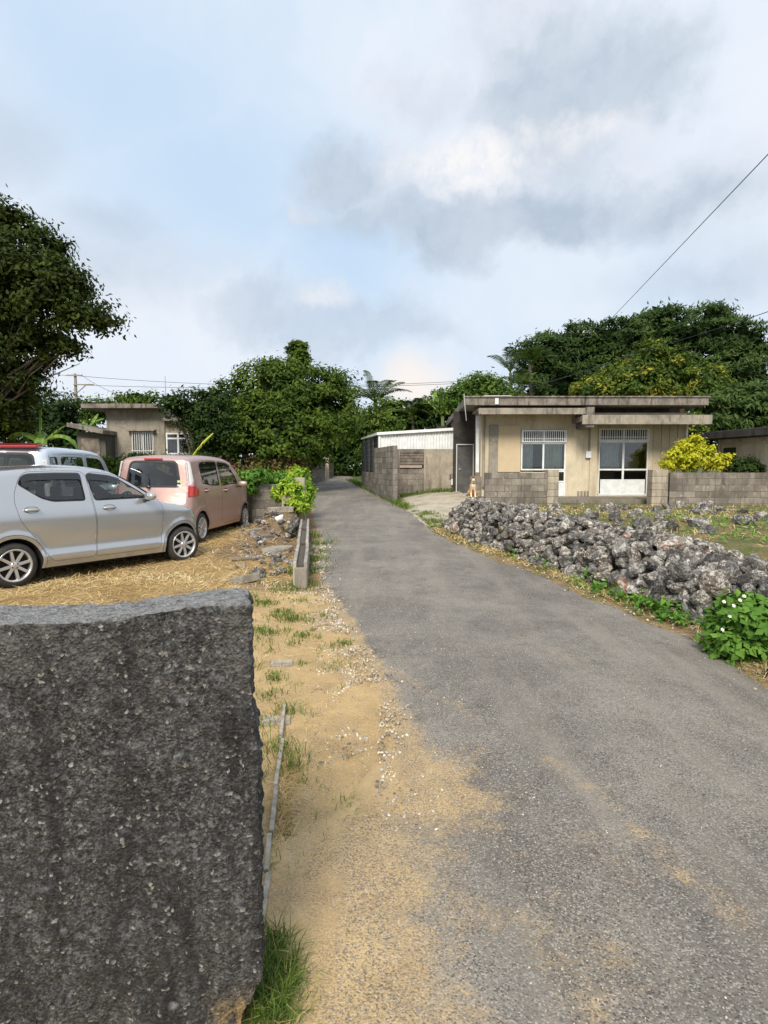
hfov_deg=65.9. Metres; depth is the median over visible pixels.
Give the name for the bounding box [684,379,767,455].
layered tree
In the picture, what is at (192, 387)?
overhead wire
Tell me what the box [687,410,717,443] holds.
orange tipped bush
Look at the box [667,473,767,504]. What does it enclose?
block wall
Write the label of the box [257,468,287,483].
green shrub
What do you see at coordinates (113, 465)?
hedge
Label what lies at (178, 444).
window frame
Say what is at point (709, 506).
loose rock
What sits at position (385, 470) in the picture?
block wall
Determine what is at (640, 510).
loose rock
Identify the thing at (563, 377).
overhead wire
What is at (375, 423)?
creeper tree
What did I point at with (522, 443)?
window frame
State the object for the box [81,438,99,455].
wall
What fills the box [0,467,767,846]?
ground
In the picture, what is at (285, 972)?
grass
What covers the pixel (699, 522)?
loose rock
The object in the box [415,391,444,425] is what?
banana clump
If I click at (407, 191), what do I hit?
sky
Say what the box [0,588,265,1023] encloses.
concrete wall
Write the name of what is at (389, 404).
background bush
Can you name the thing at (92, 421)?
banana plant
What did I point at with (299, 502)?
yellow croton
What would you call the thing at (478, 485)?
block wall
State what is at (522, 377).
palm tree
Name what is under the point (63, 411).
round tree
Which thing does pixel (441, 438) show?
shed
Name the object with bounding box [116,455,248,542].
parked wagon
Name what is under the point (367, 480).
block wall
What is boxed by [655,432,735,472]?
yellow shrub
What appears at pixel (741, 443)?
side building
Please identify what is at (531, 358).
palm tree
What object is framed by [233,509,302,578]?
rubble
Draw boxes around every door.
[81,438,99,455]
[457,445,471,492]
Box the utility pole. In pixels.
[66,372,93,400]
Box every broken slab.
[229,573,259,583]
[231,557,264,560]
[246,527,262,533]
[259,534,277,536]
[261,545,293,552]
[267,506,292,512]
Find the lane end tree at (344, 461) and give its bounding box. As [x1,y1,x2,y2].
[313,403,370,476]
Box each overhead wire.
[84,376,498,384]
[90,383,456,387]
[496,352,634,394]
[607,154,767,322]
[637,311,767,351]
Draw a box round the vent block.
[282,495,292,506]
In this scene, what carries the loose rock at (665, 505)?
on the ground at (338, 777)
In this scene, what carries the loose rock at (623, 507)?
on the ground at (338, 777)
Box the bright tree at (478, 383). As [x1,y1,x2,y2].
[433,367,525,413]
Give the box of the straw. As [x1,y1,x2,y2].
[0,505,368,922]
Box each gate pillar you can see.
[545,470,558,504]
[646,470,668,504]
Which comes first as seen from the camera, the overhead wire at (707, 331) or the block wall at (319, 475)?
the overhead wire at (707, 331)
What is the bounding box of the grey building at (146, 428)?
[81,404,198,484]
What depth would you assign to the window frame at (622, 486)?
20.12 m
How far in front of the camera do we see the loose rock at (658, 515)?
10.21 m
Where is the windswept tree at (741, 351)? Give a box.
[503,297,767,414]
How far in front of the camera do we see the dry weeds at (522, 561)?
9.01 m
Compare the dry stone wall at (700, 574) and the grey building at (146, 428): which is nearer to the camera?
the dry stone wall at (700, 574)
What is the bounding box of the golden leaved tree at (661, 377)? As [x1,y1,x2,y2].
[568,334,739,411]
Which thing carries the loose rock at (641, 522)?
on the ground at (338, 777)
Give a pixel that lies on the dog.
(472, 491)
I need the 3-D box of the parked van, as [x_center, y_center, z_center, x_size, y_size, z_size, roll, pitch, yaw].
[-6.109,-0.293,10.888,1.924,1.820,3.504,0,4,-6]
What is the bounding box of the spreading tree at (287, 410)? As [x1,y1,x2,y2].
[185,350,367,476]
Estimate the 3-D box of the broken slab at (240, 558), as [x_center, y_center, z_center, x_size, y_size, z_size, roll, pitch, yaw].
[-2.133,0.733,9.284,0.510,0.069,0.102,-1,5,-17]
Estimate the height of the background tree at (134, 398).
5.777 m
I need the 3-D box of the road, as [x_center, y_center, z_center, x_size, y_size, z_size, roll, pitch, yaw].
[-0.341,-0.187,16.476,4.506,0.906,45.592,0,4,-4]
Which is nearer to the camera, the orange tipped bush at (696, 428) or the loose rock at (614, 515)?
the loose rock at (614, 515)
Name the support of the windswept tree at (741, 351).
on the ground at (338, 777)
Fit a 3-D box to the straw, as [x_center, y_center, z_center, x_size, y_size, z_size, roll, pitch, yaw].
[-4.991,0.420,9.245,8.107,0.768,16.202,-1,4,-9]
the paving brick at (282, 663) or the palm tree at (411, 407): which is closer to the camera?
the paving brick at (282, 663)
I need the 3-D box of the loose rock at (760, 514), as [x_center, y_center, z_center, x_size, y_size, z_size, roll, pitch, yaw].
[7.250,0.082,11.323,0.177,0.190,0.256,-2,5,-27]
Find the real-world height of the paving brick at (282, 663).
0.030 m
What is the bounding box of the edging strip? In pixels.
[262,703,285,922]
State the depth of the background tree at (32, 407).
35.02 m
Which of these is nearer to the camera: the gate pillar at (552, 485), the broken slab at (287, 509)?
the broken slab at (287, 509)
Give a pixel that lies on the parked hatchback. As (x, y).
(53, 516)
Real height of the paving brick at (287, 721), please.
0.030 m
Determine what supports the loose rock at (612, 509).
on the ground at (338, 777)
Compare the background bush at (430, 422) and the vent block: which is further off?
the background bush at (430, 422)
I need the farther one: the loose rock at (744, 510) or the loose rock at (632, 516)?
the loose rock at (744, 510)
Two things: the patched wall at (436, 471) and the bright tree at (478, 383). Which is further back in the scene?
the bright tree at (478, 383)
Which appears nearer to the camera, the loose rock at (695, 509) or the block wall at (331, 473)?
the loose rock at (695, 509)
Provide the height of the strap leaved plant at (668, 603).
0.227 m
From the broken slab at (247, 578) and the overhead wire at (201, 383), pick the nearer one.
the broken slab at (247, 578)
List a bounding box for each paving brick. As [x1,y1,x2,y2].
[261,715,290,726]
[270,659,292,666]
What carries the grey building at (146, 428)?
on the ground at (338, 777)
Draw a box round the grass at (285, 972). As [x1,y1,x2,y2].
[241,478,767,1023]
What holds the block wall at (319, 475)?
on the ground at (338, 777)
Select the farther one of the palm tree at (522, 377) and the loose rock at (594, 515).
the palm tree at (522, 377)
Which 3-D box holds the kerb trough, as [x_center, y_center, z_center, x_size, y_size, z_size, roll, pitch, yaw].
[-1.349,0.546,9.945,0.193,0.384,5.491,-1,4,-7]
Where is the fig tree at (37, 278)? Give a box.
[0,184,136,442]
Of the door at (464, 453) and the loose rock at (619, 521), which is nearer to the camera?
the loose rock at (619, 521)
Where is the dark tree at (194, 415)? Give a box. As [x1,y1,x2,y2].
[151,381,247,463]
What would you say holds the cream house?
on the ground at (338, 777)
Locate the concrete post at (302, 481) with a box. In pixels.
[294,478,305,519]
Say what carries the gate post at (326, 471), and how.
on the ground at (338, 777)
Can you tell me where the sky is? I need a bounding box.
[0,0,767,466]
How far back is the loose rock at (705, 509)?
13.43 m
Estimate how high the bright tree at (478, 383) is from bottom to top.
6.156 m
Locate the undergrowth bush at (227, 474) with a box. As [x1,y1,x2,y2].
[182,450,311,480]
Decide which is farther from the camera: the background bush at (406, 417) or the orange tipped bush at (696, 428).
the background bush at (406, 417)
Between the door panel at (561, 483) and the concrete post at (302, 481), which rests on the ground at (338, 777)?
the concrete post at (302, 481)
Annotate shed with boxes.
[67,423,116,483]
[361,428,452,472]
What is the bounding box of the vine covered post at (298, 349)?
[284,338,313,376]
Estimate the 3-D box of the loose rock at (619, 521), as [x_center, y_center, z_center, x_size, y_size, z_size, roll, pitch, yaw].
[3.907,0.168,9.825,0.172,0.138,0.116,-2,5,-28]
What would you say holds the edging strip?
on the ground at (338, 777)
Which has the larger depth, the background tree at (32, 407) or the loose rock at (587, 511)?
the background tree at (32, 407)
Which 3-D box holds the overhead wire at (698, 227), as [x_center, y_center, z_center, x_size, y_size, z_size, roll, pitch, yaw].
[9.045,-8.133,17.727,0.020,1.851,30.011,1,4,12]
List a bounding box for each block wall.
[247,484,281,522]
[310,459,324,483]
[329,463,333,477]
[362,472,373,491]
[374,445,397,500]
[469,476,480,499]
[484,473,546,504]
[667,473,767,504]
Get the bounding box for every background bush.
[372,395,409,416]
[387,408,424,430]
[407,400,440,429]
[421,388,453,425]
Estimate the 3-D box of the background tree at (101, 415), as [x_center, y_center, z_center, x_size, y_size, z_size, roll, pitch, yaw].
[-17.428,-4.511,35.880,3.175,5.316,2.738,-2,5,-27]
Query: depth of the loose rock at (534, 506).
15.57 m
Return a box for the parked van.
[0,443,116,493]
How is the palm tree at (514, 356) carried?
on the ground at (338, 777)
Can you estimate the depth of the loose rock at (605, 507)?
14.76 m
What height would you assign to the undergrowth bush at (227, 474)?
1.556 m
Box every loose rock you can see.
[530,503,539,509]
[546,503,560,510]
[554,508,564,513]
[584,508,591,514]
[589,511,599,518]
[601,505,608,510]
[606,507,617,512]
[608,511,619,520]
[615,518,623,523]
[617,504,628,510]
[627,511,635,518]
[632,516,651,528]
[635,508,645,513]
[652,521,667,530]
[654,511,665,521]
[661,503,674,508]
[662,509,670,513]
[665,519,679,530]
[676,500,686,506]
[686,517,709,527]
[688,507,699,513]
[699,525,715,533]
[700,503,711,509]
[701,507,711,512]
[706,500,713,507]
[716,506,724,511]
[732,514,755,524]
[737,508,748,512]
[756,511,767,517]
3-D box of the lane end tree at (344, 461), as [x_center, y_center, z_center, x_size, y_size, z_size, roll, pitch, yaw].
[-2.661,-4.617,40.074,6.686,6.134,4.517,0,4,0]
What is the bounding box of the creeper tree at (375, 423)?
[347,397,406,479]
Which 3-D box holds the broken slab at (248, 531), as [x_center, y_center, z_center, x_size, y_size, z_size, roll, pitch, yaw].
[-2.490,0.357,11.454,0.362,0.107,0.126,-2,5,-27]
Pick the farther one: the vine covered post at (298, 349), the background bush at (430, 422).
the background bush at (430, 422)
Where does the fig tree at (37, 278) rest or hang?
on the ground at (338, 777)
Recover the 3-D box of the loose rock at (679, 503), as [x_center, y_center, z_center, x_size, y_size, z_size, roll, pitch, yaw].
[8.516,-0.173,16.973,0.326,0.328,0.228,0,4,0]
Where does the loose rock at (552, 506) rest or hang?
on the ground at (338, 777)
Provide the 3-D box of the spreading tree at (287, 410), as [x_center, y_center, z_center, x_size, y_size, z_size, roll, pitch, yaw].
[-4.432,-3.654,24.034,7.486,6.051,5.324,0,4,0]
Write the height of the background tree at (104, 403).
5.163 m
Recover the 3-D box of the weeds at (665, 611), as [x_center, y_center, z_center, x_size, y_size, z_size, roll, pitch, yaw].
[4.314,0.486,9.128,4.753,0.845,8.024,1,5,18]
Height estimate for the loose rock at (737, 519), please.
0.217 m
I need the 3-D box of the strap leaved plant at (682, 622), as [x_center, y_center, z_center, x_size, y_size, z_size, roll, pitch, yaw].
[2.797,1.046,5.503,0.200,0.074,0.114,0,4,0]
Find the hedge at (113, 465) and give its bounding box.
[80,449,223,475]
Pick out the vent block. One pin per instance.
(286, 497)
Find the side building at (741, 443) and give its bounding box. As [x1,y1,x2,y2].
[698,427,767,472]
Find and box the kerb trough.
[293,519,308,588]
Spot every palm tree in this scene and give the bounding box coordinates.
[353,370,411,414]
[386,398,428,429]
[488,346,524,386]
[500,370,544,395]
[502,348,557,395]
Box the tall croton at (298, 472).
[286,464,318,502]
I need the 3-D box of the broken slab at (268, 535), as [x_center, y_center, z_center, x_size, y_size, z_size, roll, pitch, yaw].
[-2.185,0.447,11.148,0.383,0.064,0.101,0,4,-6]
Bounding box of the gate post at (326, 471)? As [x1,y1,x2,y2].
[323,457,328,478]
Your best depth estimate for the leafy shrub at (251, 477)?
13.79 m
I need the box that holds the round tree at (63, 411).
[14,388,103,463]
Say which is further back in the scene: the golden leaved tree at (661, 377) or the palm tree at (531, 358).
the palm tree at (531, 358)
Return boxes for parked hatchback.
[0,465,197,587]
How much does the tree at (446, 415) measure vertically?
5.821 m
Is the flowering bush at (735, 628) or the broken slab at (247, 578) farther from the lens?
the broken slab at (247, 578)
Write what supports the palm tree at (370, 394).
on the ground at (338, 777)
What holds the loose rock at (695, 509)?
on the ground at (338, 777)
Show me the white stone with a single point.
(279, 518)
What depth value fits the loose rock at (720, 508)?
14.62 m
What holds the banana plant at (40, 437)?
on the ground at (338, 777)
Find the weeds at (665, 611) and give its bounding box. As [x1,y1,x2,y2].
[505,508,767,623]
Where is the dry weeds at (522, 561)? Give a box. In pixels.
[425,502,767,684]
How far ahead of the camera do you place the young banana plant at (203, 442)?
15.43 m
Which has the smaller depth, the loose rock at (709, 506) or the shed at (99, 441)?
the loose rock at (709, 506)
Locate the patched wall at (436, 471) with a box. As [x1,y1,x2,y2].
[397,449,452,495]
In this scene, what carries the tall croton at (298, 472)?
on the ground at (338, 777)
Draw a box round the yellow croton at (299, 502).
[266,476,315,514]
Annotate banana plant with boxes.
[6,406,77,449]
[79,414,103,431]
[193,433,212,454]
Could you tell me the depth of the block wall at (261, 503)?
14.03 m
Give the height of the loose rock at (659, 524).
0.183 m
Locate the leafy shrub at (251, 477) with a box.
[237,465,275,522]
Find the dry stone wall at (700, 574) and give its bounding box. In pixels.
[442,497,767,675]
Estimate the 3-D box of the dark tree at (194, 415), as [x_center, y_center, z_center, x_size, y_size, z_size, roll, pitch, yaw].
[-7.000,-2.693,22.412,3.788,4.507,2.004,0,4,0]
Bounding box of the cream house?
[436,394,711,503]
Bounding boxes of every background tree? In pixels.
[13,392,47,442]
[77,392,109,426]
[90,398,112,424]
[105,386,159,403]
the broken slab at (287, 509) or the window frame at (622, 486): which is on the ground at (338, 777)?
the broken slab at (287, 509)
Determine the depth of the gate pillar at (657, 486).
17.86 m
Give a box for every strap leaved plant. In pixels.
[583,566,589,580]
[639,595,680,608]
[674,619,693,627]
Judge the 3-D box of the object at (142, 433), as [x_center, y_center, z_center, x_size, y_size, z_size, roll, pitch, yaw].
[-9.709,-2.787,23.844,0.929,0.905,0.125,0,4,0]
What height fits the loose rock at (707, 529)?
0.215 m
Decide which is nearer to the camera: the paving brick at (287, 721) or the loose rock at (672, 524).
the paving brick at (287, 721)
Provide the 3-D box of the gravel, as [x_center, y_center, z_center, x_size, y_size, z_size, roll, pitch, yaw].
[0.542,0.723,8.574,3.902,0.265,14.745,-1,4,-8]
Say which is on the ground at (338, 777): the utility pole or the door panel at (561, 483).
the utility pole
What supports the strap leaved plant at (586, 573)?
on the ground at (338, 777)
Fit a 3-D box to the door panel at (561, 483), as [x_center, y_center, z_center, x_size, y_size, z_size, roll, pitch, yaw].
[5.915,-0.971,20.015,0.404,0.863,0.060,0,4,0]
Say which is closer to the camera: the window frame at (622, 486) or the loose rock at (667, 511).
the loose rock at (667, 511)
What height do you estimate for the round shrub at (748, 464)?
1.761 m
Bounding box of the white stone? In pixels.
[274,514,283,522]
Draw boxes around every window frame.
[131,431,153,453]
[166,433,189,453]
[520,442,565,469]
[597,441,648,494]
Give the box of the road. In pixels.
[242,476,767,1023]
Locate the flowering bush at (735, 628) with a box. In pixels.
[694,587,767,666]
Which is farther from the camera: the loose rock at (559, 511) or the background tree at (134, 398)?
the background tree at (134, 398)
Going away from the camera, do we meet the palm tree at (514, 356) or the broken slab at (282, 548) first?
the broken slab at (282, 548)
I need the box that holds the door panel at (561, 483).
[558,470,564,495]
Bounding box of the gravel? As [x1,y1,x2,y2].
[278,513,764,1023]
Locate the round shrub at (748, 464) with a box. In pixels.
[722,454,766,472]
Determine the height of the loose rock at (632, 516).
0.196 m
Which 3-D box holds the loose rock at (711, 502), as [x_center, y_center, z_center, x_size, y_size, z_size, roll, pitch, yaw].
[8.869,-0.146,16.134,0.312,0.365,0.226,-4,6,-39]
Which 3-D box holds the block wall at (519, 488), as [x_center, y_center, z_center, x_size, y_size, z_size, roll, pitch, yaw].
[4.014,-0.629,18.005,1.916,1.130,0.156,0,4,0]
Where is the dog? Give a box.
[467,478,477,496]

